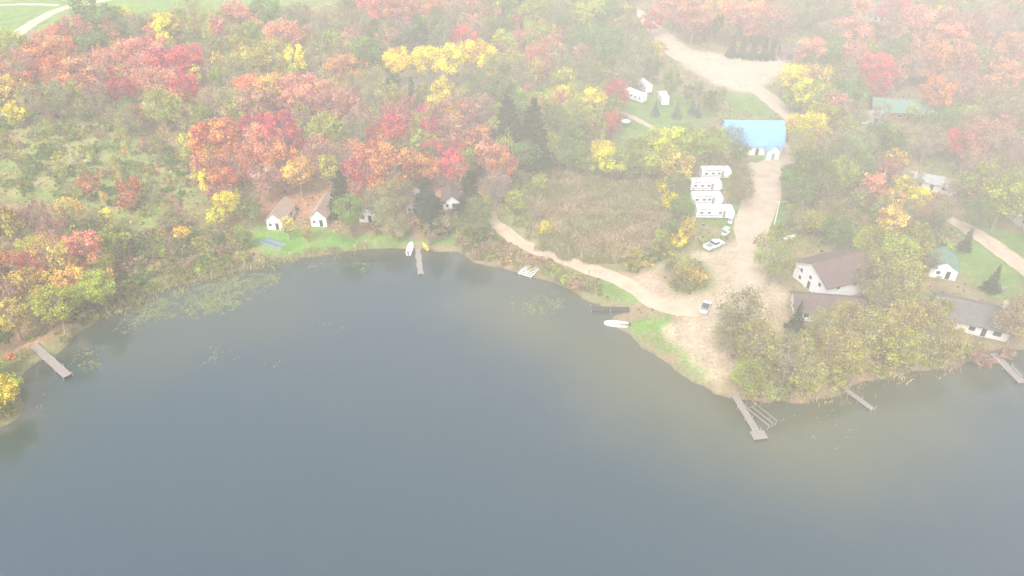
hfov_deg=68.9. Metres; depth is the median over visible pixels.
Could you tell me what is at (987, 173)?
ash tree
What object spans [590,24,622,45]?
oak tree
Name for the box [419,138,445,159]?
maple tree
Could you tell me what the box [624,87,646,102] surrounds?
camper trailer
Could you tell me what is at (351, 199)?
oak tree
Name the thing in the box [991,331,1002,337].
window
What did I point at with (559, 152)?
oak tree
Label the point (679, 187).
oak tree
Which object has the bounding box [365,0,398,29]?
maple tree
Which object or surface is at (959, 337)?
ash tree
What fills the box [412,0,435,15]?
maple tree
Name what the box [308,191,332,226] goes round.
cabin
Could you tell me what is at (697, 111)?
spruce tree
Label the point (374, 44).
oak tree
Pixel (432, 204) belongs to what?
pine tree
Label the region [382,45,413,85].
aspen tree
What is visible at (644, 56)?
ash tree
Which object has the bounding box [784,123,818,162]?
birch tree
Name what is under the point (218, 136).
maple tree
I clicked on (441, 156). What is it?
maple tree
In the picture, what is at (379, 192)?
ash tree
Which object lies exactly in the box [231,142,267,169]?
maple tree
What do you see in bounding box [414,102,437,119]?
maple tree
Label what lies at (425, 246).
kayak
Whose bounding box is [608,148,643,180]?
oak tree
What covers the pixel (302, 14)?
ash tree
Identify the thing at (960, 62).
maple tree
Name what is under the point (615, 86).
maple tree
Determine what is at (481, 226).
oak tree
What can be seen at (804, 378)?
ash tree
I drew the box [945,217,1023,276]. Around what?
driveway
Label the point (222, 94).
ash tree
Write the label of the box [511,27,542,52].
maple tree
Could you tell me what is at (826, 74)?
aspen tree
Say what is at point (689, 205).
oak tree
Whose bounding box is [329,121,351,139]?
aspen tree
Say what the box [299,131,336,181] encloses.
maple tree
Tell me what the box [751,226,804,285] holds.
birch tree
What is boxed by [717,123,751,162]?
oak tree
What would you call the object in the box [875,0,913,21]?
maple tree
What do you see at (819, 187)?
oak tree
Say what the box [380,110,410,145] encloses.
maple tree
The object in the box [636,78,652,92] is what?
camper trailer
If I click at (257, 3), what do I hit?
oak tree
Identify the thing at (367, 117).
oak tree
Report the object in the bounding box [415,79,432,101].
ash tree
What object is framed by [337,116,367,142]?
ash tree
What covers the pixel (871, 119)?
shed
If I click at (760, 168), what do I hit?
gravel track
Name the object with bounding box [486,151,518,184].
maple tree
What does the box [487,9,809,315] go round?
gravel road
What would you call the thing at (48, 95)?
ash tree
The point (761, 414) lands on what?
lift
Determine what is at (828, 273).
white house
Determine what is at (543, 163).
pine tree
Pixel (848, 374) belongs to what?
birch tree
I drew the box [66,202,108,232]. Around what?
ash tree
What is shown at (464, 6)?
maple tree
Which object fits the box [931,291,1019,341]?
lake house
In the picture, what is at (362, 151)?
maple tree
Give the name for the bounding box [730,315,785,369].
ash tree
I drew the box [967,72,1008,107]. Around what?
maple tree
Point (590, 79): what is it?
oak tree
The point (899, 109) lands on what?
lodge
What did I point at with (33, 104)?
ash tree
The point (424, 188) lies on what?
pine tree
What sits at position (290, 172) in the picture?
aspen tree
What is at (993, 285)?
spruce tree
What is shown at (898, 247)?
birch tree
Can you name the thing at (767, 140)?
barn
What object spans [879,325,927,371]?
tree
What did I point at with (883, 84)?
maple tree
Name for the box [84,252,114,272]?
birch tree
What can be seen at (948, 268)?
shed
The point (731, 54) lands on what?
spruce tree
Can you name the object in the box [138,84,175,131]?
birch tree
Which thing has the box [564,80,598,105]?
birch tree
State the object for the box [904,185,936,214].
aspen tree
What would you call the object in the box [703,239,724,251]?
pickup truck
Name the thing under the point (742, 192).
ash tree
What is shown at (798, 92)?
aspen tree
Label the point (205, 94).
ash tree
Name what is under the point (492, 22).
oak tree
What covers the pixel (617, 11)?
oak tree
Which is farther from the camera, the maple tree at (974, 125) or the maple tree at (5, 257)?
the maple tree at (974, 125)
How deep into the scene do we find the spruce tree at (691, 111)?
245.74 m
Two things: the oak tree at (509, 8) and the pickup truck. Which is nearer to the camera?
the pickup truck
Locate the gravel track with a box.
[747,162,770,173]
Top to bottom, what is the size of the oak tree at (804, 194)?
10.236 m
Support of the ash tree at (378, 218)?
on the ground
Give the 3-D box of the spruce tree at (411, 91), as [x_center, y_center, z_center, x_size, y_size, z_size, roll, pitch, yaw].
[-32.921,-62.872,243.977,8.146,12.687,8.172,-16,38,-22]
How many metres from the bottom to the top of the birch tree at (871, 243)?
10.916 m
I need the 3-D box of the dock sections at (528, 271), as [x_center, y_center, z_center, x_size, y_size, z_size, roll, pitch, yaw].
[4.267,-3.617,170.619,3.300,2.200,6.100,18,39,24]
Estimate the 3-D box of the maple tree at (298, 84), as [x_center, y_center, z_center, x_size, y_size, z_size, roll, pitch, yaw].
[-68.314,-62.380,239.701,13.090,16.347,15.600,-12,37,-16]
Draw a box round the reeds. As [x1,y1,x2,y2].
[104,164,964,407]
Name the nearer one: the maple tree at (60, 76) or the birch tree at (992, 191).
the birch tree at (992, 191)
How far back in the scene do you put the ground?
188.35 m
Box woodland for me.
[0,0,1023,378]
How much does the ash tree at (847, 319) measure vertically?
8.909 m
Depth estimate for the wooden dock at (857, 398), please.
135.79 m
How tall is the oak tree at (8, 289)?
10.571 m
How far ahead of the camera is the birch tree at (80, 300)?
153.43 m
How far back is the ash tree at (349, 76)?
240.30 m
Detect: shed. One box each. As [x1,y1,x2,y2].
[858,110,886,124]
[927,246,960,280]
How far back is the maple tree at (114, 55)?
262.21 m
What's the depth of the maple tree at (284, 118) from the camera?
209.66 m
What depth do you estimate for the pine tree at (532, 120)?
209.09 m
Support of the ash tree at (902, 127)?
on the ground
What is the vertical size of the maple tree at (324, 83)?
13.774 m
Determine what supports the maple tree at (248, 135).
on the ground
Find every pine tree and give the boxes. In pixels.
[327,169,356,220]
[411,176,445,216]
[418,190,450,235]
[451,170,483,218]
[458,144,486,179]
[493,94,516,140]
[506,120,529,163]
[520,123,559,172]
[522,97,547,141]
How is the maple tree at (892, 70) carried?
on the ground
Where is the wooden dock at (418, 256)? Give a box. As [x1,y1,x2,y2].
[414,246,423,273]
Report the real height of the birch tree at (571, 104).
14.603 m
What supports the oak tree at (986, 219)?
on the ground
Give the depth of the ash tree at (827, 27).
284.49 m
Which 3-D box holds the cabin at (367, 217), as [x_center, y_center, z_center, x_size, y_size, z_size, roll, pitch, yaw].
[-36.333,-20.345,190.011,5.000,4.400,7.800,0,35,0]
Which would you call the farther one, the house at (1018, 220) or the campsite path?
the campsite path
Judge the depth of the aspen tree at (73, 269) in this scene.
156.31 m
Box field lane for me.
[0,3,59,5]
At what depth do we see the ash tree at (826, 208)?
179.91 m
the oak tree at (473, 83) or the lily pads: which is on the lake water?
the lily pads
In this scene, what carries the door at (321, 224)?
in the cabin at (319, 214)
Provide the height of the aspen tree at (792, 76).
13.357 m
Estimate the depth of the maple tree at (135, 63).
249.54 m
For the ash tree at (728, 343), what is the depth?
141.30 m
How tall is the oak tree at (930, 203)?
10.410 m
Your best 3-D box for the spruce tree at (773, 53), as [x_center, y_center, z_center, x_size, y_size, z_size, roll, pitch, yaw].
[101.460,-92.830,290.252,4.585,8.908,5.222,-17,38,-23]
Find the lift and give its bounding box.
[745,402,776,429]
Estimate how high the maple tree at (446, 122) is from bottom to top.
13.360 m
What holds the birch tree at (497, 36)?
on the ground
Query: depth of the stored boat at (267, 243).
179.14 m
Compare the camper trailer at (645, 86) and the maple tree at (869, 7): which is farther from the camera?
the maple tree at (869, 7)
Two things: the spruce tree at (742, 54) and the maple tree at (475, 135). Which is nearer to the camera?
the maple tree at (475, 135)
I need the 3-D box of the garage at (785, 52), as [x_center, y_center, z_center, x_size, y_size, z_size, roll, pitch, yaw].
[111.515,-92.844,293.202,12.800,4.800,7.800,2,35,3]
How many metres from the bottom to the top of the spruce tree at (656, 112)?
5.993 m
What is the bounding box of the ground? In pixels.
[0,0,1023,426]
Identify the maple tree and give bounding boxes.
[0,46,41,93]
[0,248,27,284]
[12,249,50,286]
[20,37,69,71]
[30,22,73,47]
[33,50,72,91]
[52,68,96,106]
[53,11,94,53]
[54,225,104,271]
[57,52,98,94]
[88,44,130,76]
[103,76,137,103]
[114,33,164,66]
[123,53,156,92]
[135,65,179,97]
[144,48,195,77]
[161,71,201,110]
[167,43,203,67]
[185,116,242,156]
[188,148,233,175]
[206,165,238,191]
[212,141,261,187]
[216,0,252,26]
[231,73,266,105]
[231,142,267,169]
[241,121,271,155]
[254,109,298,161]
[260,17,304,50]
[261,140,299,187]
[276,71,318,102]
[280,88,314,116]
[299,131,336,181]
[302,76,337,106]
[314,82,349,120]
[322,52,358,87]
[343,153,390,192]
[350,138,390,169]
[364,139,415,193]
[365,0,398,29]
[379,102,403,128]
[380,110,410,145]
[384,0,417,33]
[409,150,442,182]
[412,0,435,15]
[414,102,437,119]
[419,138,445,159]
[434,145,446,164]
[436,111,469,148]
[439,148,467,185]
[446,0,478,18]
[446,137,466,161]
[448,22,480,66]
[462,123,495,151]
[473,136,510,183]
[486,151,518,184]
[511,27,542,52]
[523,40,551,87]
[603,79,629,119]
[652,0,690,33]
[672,0,714,44]
[719,0,755,38]
[737,0,777,41]
[754,4,797,49]
[794,31,829,62]
[830,16,872,40]
[832,0,875,17]
[837,39,873,71]
[855,50,895,77]
[859,68,893,106]
[868,59,901,97]
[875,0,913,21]
[894,42,937,85]
[898,4,940,28]
[918,74,960,110]
[921,38,963,72]
[928,19,971,45]
[942,44,982,77]
[942,127,979,164]
[956,117,995,150]
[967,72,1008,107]
[980,117,1017,151]
[982,57,1023,89]
[994,30,1023,62]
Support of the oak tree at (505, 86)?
on the ground
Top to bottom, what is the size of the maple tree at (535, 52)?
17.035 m
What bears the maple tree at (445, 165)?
on the ground
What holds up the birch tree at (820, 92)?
on the ground
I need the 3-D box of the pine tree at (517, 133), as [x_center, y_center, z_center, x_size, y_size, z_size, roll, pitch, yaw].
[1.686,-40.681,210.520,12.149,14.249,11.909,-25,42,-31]
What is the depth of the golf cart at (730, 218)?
187.14 m
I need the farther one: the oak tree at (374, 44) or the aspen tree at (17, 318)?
the oak tree at (374, 44)
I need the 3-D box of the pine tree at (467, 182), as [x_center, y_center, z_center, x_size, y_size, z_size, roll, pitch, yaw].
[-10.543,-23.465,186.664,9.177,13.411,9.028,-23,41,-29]
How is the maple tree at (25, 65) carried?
on the ground
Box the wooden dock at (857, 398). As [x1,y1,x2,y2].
[844,387,876,411]
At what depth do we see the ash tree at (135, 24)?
301.07 m
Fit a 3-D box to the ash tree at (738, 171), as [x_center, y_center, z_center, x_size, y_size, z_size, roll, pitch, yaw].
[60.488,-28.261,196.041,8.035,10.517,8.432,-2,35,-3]
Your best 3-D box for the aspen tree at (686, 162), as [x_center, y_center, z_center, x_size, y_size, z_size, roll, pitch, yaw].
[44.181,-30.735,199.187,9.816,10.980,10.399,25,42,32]
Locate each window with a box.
[967,326,976,331]
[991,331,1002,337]
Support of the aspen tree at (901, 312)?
on the ground
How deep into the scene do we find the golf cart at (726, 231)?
182.36 m
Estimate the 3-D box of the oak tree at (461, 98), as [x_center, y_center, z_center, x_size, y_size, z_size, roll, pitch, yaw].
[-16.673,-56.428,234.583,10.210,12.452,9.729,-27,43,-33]
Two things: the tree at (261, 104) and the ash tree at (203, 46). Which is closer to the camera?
the tree at (261, 104)
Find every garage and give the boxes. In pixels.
[777,45,805,60]
[908,171,959,195]
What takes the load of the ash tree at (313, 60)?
on the ground
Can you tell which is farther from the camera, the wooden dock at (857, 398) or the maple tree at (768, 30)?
the maple tree at (768, 30)
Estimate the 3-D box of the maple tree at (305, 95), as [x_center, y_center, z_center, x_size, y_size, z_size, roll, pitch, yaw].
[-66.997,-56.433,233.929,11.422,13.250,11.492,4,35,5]
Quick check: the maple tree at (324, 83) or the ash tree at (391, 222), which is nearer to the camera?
the ash tree at (391, 222)
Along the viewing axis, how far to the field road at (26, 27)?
339.26 m
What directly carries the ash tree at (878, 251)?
on the ground
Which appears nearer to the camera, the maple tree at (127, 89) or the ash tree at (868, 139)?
the ash tree at (868, 139)
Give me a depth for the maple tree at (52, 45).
260.40 m
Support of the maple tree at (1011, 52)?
on the ground
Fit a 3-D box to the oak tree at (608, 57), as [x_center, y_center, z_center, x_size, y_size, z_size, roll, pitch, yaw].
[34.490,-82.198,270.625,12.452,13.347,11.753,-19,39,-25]
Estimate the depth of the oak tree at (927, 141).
211.43 m
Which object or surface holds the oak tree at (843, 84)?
on the ground
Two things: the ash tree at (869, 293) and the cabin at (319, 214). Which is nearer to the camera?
the ash tree at (869, 293)
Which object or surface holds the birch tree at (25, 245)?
on the ground
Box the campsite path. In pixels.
[621,111,672,139]
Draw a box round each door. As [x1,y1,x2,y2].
[318,219,323,226]
[785,54,793,59]
[806,280,810,289]
[944,271,951,279]
[979,328,987,336]
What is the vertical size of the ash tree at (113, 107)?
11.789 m
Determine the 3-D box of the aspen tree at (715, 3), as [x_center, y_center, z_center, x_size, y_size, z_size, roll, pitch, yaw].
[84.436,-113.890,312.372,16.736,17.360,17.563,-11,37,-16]
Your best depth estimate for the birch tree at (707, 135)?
210.84 m
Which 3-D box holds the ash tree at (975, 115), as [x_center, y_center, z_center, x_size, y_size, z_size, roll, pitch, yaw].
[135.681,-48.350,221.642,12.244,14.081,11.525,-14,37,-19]
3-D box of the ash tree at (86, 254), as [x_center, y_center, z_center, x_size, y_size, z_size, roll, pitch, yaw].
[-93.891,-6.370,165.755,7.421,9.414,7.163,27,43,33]
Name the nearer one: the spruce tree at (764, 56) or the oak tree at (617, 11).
the spruce tree at (764, 56)
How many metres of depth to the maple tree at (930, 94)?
235.47 m
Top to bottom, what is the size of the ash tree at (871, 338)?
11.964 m
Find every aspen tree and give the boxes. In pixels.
[0,71,30,106]
[0,266,52,298]
[0,294,30,340]
[0,374,20,410]
[23,232,61,276]
[50,263,86,293]
[51,196,84,230]
[149,11,180,36]
[211,190,241,220]
[258,71,292,98]
[279,154,316,195]
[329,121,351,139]
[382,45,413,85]
[393,127,417,147]
[411,44,441,85]
[425,88,447,126]
[433,42,464,85]
[455,37,497,75]
[538,86,565,106]
[554,85,580,100]
[577,87,607,116]
[588,139,617,170]
[598,149,628,176]
[650,125,694,162]
[660,150,696,191]
[701,0,734,36]
[779,62,812,88]
[783,112,810,145]
[790,76,824,114]
[797,110,827,136]
[800,61,834,90]
[805,125,836,152]
[875,204,909,235]
[877,296,928,344]
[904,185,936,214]
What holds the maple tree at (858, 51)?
on the ground
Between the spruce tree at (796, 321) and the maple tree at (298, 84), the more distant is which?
the maple tree at (298, 84)
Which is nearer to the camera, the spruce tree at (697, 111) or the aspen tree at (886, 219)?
the aspen tree at (886, 219)
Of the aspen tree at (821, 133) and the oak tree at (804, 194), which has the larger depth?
the aspen tree at (821, 133)
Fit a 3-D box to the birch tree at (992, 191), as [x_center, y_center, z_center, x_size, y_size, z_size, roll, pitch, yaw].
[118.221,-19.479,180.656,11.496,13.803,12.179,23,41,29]
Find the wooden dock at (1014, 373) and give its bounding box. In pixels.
[989,350,1023,384]
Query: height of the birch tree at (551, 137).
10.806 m
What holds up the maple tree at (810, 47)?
on the ground
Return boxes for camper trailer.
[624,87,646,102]
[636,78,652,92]
[658,91,669,104]
[688,178,723,190]
[690,191,725,203]
[694,204,737,219]
[699,165,731,177]
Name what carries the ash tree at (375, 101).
on the ground
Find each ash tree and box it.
[11,82,49,124]
[17,289,58,330]
[33,73,72,119]
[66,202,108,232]
[75,241,111,271]
[76,82,117,125]
[89,272,114,306]
[104,100,142,136]
[114,11,148,36]
[188,40,214,79]
[195,86,226,115]
[209,86,245,126]
[221,57,260,91]
[280,0,316,25]
[301,39,338,71]
[329,31,364,58]
[336,69,365,99]
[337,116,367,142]
[358,80,386,119]
[358,180,402,221]
[362,66,388,88]
[371,200,397,233]
[379,210,408,241]
[382,174,414,214]
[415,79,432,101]
[438,0,467,28]
[439,75,466,101]
[464,16,493,43]
[611,47,647,86]
[624,36,657,76]
[708,315,755,357]
[710,274,774,349]
[728,162,755,188]
[729,176,755,208]
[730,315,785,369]
[766,325,815,381]
[783,203,816,232]
[788,355,831,394]
[806,306,843,341]
[809,19,846,56]
[814,320,863,373]
[816,194,847,232]
[819,0,856,24]
[825,58,861,89]
[830,298,864,333]
[832,99,872,131]
[838,209,872,245]
[842,125,880,156]
[843,343,874,376]
[850,263,883,295]
[850,305,902,358]
[861,276,908,320]
[862,245,897,285]
[882,255,932,302]
[887,117,917,158]
[892,329,934,366]
[893,196,925,228]
[900,294,948,334]
[911,311,959,362]
[932,315,972,359]
[951,105,992,142]
[963,44,1003,75]
[970,166,1011,195]
[990,292,1023,344]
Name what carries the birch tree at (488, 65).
on the ground
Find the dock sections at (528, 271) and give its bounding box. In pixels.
[518,261,540,279]
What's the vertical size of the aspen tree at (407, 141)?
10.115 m
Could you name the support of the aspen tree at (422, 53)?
on the ground
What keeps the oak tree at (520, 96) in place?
on the ground
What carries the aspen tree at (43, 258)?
on the ground
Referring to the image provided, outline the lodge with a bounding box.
[868,97,929,121]
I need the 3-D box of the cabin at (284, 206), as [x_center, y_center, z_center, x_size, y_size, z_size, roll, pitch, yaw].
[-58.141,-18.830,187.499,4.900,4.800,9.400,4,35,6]
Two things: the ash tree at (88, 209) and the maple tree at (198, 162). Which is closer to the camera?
the ash tree at (88, 209)
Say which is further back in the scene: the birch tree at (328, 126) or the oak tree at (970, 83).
the oak tree at (970, 83)
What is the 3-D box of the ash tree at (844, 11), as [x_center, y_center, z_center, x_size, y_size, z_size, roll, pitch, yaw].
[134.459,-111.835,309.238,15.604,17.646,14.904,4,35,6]
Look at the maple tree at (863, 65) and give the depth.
256.52 m
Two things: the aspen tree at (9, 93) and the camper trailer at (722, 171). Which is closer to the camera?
the camper trailer at (722, 171)
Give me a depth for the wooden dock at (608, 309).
158.33 m
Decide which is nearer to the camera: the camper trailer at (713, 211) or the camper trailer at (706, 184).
the camper trailer at (713, 211)
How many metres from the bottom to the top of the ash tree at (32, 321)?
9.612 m
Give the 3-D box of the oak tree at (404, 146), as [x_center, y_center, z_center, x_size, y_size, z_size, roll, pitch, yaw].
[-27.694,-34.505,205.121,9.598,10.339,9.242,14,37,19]
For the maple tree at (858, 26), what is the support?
on the ground
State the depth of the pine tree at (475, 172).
203.16 m
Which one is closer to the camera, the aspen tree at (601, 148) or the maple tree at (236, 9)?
the aspen tree at (601, 148)
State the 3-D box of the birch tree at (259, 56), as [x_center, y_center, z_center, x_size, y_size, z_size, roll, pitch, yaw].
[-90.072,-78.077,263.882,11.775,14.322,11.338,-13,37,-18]
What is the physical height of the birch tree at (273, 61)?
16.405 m
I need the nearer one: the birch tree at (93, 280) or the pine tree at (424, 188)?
the birch tree at (93, 280)
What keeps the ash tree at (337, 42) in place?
on the ground
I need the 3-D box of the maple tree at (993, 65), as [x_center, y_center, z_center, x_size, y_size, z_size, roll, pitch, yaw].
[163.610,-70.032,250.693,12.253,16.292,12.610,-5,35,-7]
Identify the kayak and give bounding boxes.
[422,242,428,250]
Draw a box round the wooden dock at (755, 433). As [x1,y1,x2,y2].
[730,392,767,439]
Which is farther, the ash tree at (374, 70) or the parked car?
the ash tree at (374, 70)
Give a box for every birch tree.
[0,26,28,59]
[12,235,48,259]
[27,283,76,334]
[64,284,92,310]
[77,269,117,310]
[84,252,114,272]
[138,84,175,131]
[172,0,204,17]
[191,5,236,38]
[238,47,272,72]
[252,38,293,70]
[303,110,345,146]
[405,111,435,137]
[481,50,511,78]
[483,98,501,120]
[489,27,516,51]
[521,88,552,107]
[544,132,565,157]
[561,95,592,127]
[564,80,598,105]
[569,0,604,23]
[616,139,642,158]
[630,147,657,176]
[638,125,670,154]
[643,146,680,177]
[668,125,705,159]
[697,127,735,163]
[723,356,767,393]
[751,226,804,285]
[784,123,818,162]
[802,209,830,238]
[803,79,836,108]
[823,154,863,197]
[826,341,865,379]
[850,221,887,256]
[879,235,927,281]
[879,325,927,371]
[911,0,948,15]
[978,177,1023,231]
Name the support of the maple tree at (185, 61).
on the ground
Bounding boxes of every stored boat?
[259,239,282,249]
[265,237,286,245]
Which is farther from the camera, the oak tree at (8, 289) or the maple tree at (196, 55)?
the maple tree at (196, 55)
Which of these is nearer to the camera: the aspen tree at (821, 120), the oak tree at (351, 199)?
the oak tree at (351, 199)
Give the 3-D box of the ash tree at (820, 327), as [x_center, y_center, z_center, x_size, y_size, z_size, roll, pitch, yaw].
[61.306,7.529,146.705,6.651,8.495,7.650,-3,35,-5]
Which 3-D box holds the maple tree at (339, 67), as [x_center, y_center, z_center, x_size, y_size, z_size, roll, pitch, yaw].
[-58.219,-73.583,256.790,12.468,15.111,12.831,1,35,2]
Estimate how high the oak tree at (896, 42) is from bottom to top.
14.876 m
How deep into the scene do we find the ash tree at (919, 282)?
153.90 m
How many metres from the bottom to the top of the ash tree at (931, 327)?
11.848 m
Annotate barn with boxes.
[719,120,785,159]
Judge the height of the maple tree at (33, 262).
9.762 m
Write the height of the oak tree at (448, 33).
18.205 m
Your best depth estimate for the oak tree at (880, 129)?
214.35 m
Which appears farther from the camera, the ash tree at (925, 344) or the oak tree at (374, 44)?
the oak tree at (374, 44)
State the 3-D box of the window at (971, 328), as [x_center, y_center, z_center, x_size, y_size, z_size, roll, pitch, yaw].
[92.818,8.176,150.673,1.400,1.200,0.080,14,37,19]
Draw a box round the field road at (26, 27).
[6,0,110,38]
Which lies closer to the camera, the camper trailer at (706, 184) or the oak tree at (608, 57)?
the camper trailer at (706, 184)
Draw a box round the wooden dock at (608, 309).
[590,305,629,312]
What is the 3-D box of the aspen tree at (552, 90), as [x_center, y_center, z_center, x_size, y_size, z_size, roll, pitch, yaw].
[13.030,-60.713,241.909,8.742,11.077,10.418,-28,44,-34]
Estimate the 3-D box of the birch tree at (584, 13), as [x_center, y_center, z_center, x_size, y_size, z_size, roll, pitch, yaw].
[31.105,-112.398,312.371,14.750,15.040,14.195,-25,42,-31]
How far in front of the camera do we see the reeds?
184.51 m
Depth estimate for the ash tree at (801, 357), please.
135.31 m
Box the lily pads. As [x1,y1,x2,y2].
[33,257,877,448]
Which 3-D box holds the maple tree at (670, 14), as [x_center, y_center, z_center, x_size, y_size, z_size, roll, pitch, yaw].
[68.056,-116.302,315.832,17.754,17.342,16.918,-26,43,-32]
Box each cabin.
[264,196,295,229]
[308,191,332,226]
[359,196,379,221]
[404,187,419,214]
[441,183,459,209]
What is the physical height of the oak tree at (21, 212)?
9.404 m
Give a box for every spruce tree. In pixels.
[404,77,420,110]
[649,100,659,117]
[672,100,680,119]
[687,98,695,115]
[693,101,701,118]
[724,35,738,58]
[735,35,748,60]
[746,35,758,61]
[756,37,771,61]
[768,38,777,61]
[784,301,808,334]
[956,227,973,253]
[978,264,1002,295]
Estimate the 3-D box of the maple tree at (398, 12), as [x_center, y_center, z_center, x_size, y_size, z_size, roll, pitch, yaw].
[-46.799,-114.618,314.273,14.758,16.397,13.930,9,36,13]
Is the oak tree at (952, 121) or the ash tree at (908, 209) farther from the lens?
the oak tree at (952, 121)
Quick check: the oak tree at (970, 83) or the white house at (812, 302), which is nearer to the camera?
the white house at (812, 302)
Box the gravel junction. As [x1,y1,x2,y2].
[717,62,789,74]
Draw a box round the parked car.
[699,300,711,314]
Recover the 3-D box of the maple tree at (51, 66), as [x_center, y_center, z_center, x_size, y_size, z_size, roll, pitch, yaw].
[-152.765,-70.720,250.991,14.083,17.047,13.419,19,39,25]
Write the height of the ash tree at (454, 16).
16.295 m
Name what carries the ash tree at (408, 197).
on the ground
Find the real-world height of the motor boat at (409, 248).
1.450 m
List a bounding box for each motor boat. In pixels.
[406,242,412,256]
[604,320,629,327]
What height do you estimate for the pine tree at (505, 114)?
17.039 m
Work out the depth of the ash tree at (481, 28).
292.92 m
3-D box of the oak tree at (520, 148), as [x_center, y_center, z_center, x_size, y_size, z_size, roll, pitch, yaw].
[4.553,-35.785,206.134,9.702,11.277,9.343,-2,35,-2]
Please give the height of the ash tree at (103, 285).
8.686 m
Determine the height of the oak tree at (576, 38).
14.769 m
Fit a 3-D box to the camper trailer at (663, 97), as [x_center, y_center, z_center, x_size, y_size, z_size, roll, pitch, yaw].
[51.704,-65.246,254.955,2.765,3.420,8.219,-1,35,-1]
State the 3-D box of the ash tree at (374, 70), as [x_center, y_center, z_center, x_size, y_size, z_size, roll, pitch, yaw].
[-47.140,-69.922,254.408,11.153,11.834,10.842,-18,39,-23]
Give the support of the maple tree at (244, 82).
on the ground
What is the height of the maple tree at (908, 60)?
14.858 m
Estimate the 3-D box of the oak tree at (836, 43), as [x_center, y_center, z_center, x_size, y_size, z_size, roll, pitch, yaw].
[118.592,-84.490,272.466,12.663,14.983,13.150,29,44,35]
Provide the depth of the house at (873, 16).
334.84 m
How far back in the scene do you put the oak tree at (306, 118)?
217.75 m
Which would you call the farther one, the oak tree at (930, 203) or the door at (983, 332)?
the oak tree at (930, 203)
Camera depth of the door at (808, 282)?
163.71 m
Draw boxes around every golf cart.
[721,226,729,236]
[727,214,733,223]
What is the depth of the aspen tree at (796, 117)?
220.96 m
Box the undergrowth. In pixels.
[0,0,1023,416]
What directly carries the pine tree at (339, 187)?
on the ground
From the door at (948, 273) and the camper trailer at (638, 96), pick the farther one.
the camper trailer at (638, 96)
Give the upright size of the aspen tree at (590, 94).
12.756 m
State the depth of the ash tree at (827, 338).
136.42 m
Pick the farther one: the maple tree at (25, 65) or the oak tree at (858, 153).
the maple tree at (25, 65)
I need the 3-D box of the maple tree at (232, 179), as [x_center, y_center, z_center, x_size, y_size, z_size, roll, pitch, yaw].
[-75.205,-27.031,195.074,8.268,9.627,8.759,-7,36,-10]
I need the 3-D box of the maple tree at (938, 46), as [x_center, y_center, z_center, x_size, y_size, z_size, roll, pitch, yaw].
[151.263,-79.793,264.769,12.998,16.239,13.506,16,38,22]
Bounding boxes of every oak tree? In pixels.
[0,277,23,317]
[12,199,53,230]
[32,214,69,253]
[72,27,112,54]
[89,1,125,29]
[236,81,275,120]
[247,0,284,19]
[247,162,281,202]
[286,106,313,135]
[322,138,353,170]
[331,191,365,236]
[344,101,380,147]
[352,35,383,62]
[391,28,429,69]
[396,144,425,164]
[412,21,443,60]
[427,19,455,49]
[445,90,470,111]
[453,209,492,243]
[461,193,491,225]
[462,68,496,98]
[463,92,495,126]
[478,166,515,206]
[484,72,518,105]
[485,14,516,41]
[493,0,524,16]
[509,89,539,131]
[511,139,543,176]
[539,103,572,133]
[549,136,589,172]
[557,115,591,154]
[562,23,598,49]
[571,59,604,93]
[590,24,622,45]
[593,40,624,73]
[598,0,629,20]
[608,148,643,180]
[661,169,689,193]
[669,194,695,221]
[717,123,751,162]
[782,174,819,206]
[790,145,827,182]
[798,162,842,209]
[821,35,854,64]
[824,213,854,250]
[828,133,872,163]
[830,77,871,104]
[845,161,878,194]
[863,119,899,157]
[871,18,909,61]
[875,35,917,61]
[906,121,950,162]
[921,190,958,227]
[933,106,969,131]
[940,68,984,103]
[959,151,1000,178]
[964,195,1001,234]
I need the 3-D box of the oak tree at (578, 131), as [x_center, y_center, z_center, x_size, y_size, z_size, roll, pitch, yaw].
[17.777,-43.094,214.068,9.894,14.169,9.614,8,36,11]
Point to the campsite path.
(638, 120)
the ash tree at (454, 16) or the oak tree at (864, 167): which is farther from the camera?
the ash tree at (454, 16)
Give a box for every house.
[789,291,871,324]
[792,250,875,294]
[861,6,891,21]
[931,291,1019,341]
[1006,210,1023,229]
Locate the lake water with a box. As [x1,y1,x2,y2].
[0,248,1023,575]
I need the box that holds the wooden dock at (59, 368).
[28,341,73,379]
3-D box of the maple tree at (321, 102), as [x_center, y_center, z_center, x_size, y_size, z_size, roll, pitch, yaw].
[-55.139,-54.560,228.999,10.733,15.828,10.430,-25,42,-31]
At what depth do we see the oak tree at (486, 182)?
190.14 m
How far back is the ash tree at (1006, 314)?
144.98 m
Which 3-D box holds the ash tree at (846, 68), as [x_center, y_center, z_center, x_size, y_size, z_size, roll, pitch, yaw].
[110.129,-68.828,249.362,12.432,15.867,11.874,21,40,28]
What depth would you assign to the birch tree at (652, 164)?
199.01 m
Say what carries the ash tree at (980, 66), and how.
on the ground
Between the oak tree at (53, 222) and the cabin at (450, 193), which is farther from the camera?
the cabin at (450, 193)
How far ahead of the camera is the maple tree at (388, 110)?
223.97 m
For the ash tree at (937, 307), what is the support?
on the ground
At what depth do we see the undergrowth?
182.00 m
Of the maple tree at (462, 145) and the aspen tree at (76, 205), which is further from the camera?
the maple tree at (462, 145)
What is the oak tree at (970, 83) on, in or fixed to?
on the ground
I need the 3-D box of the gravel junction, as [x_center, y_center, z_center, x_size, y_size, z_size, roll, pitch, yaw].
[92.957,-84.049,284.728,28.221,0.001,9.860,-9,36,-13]
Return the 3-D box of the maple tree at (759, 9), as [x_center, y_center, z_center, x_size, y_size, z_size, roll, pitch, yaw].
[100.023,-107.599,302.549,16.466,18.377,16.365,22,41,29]

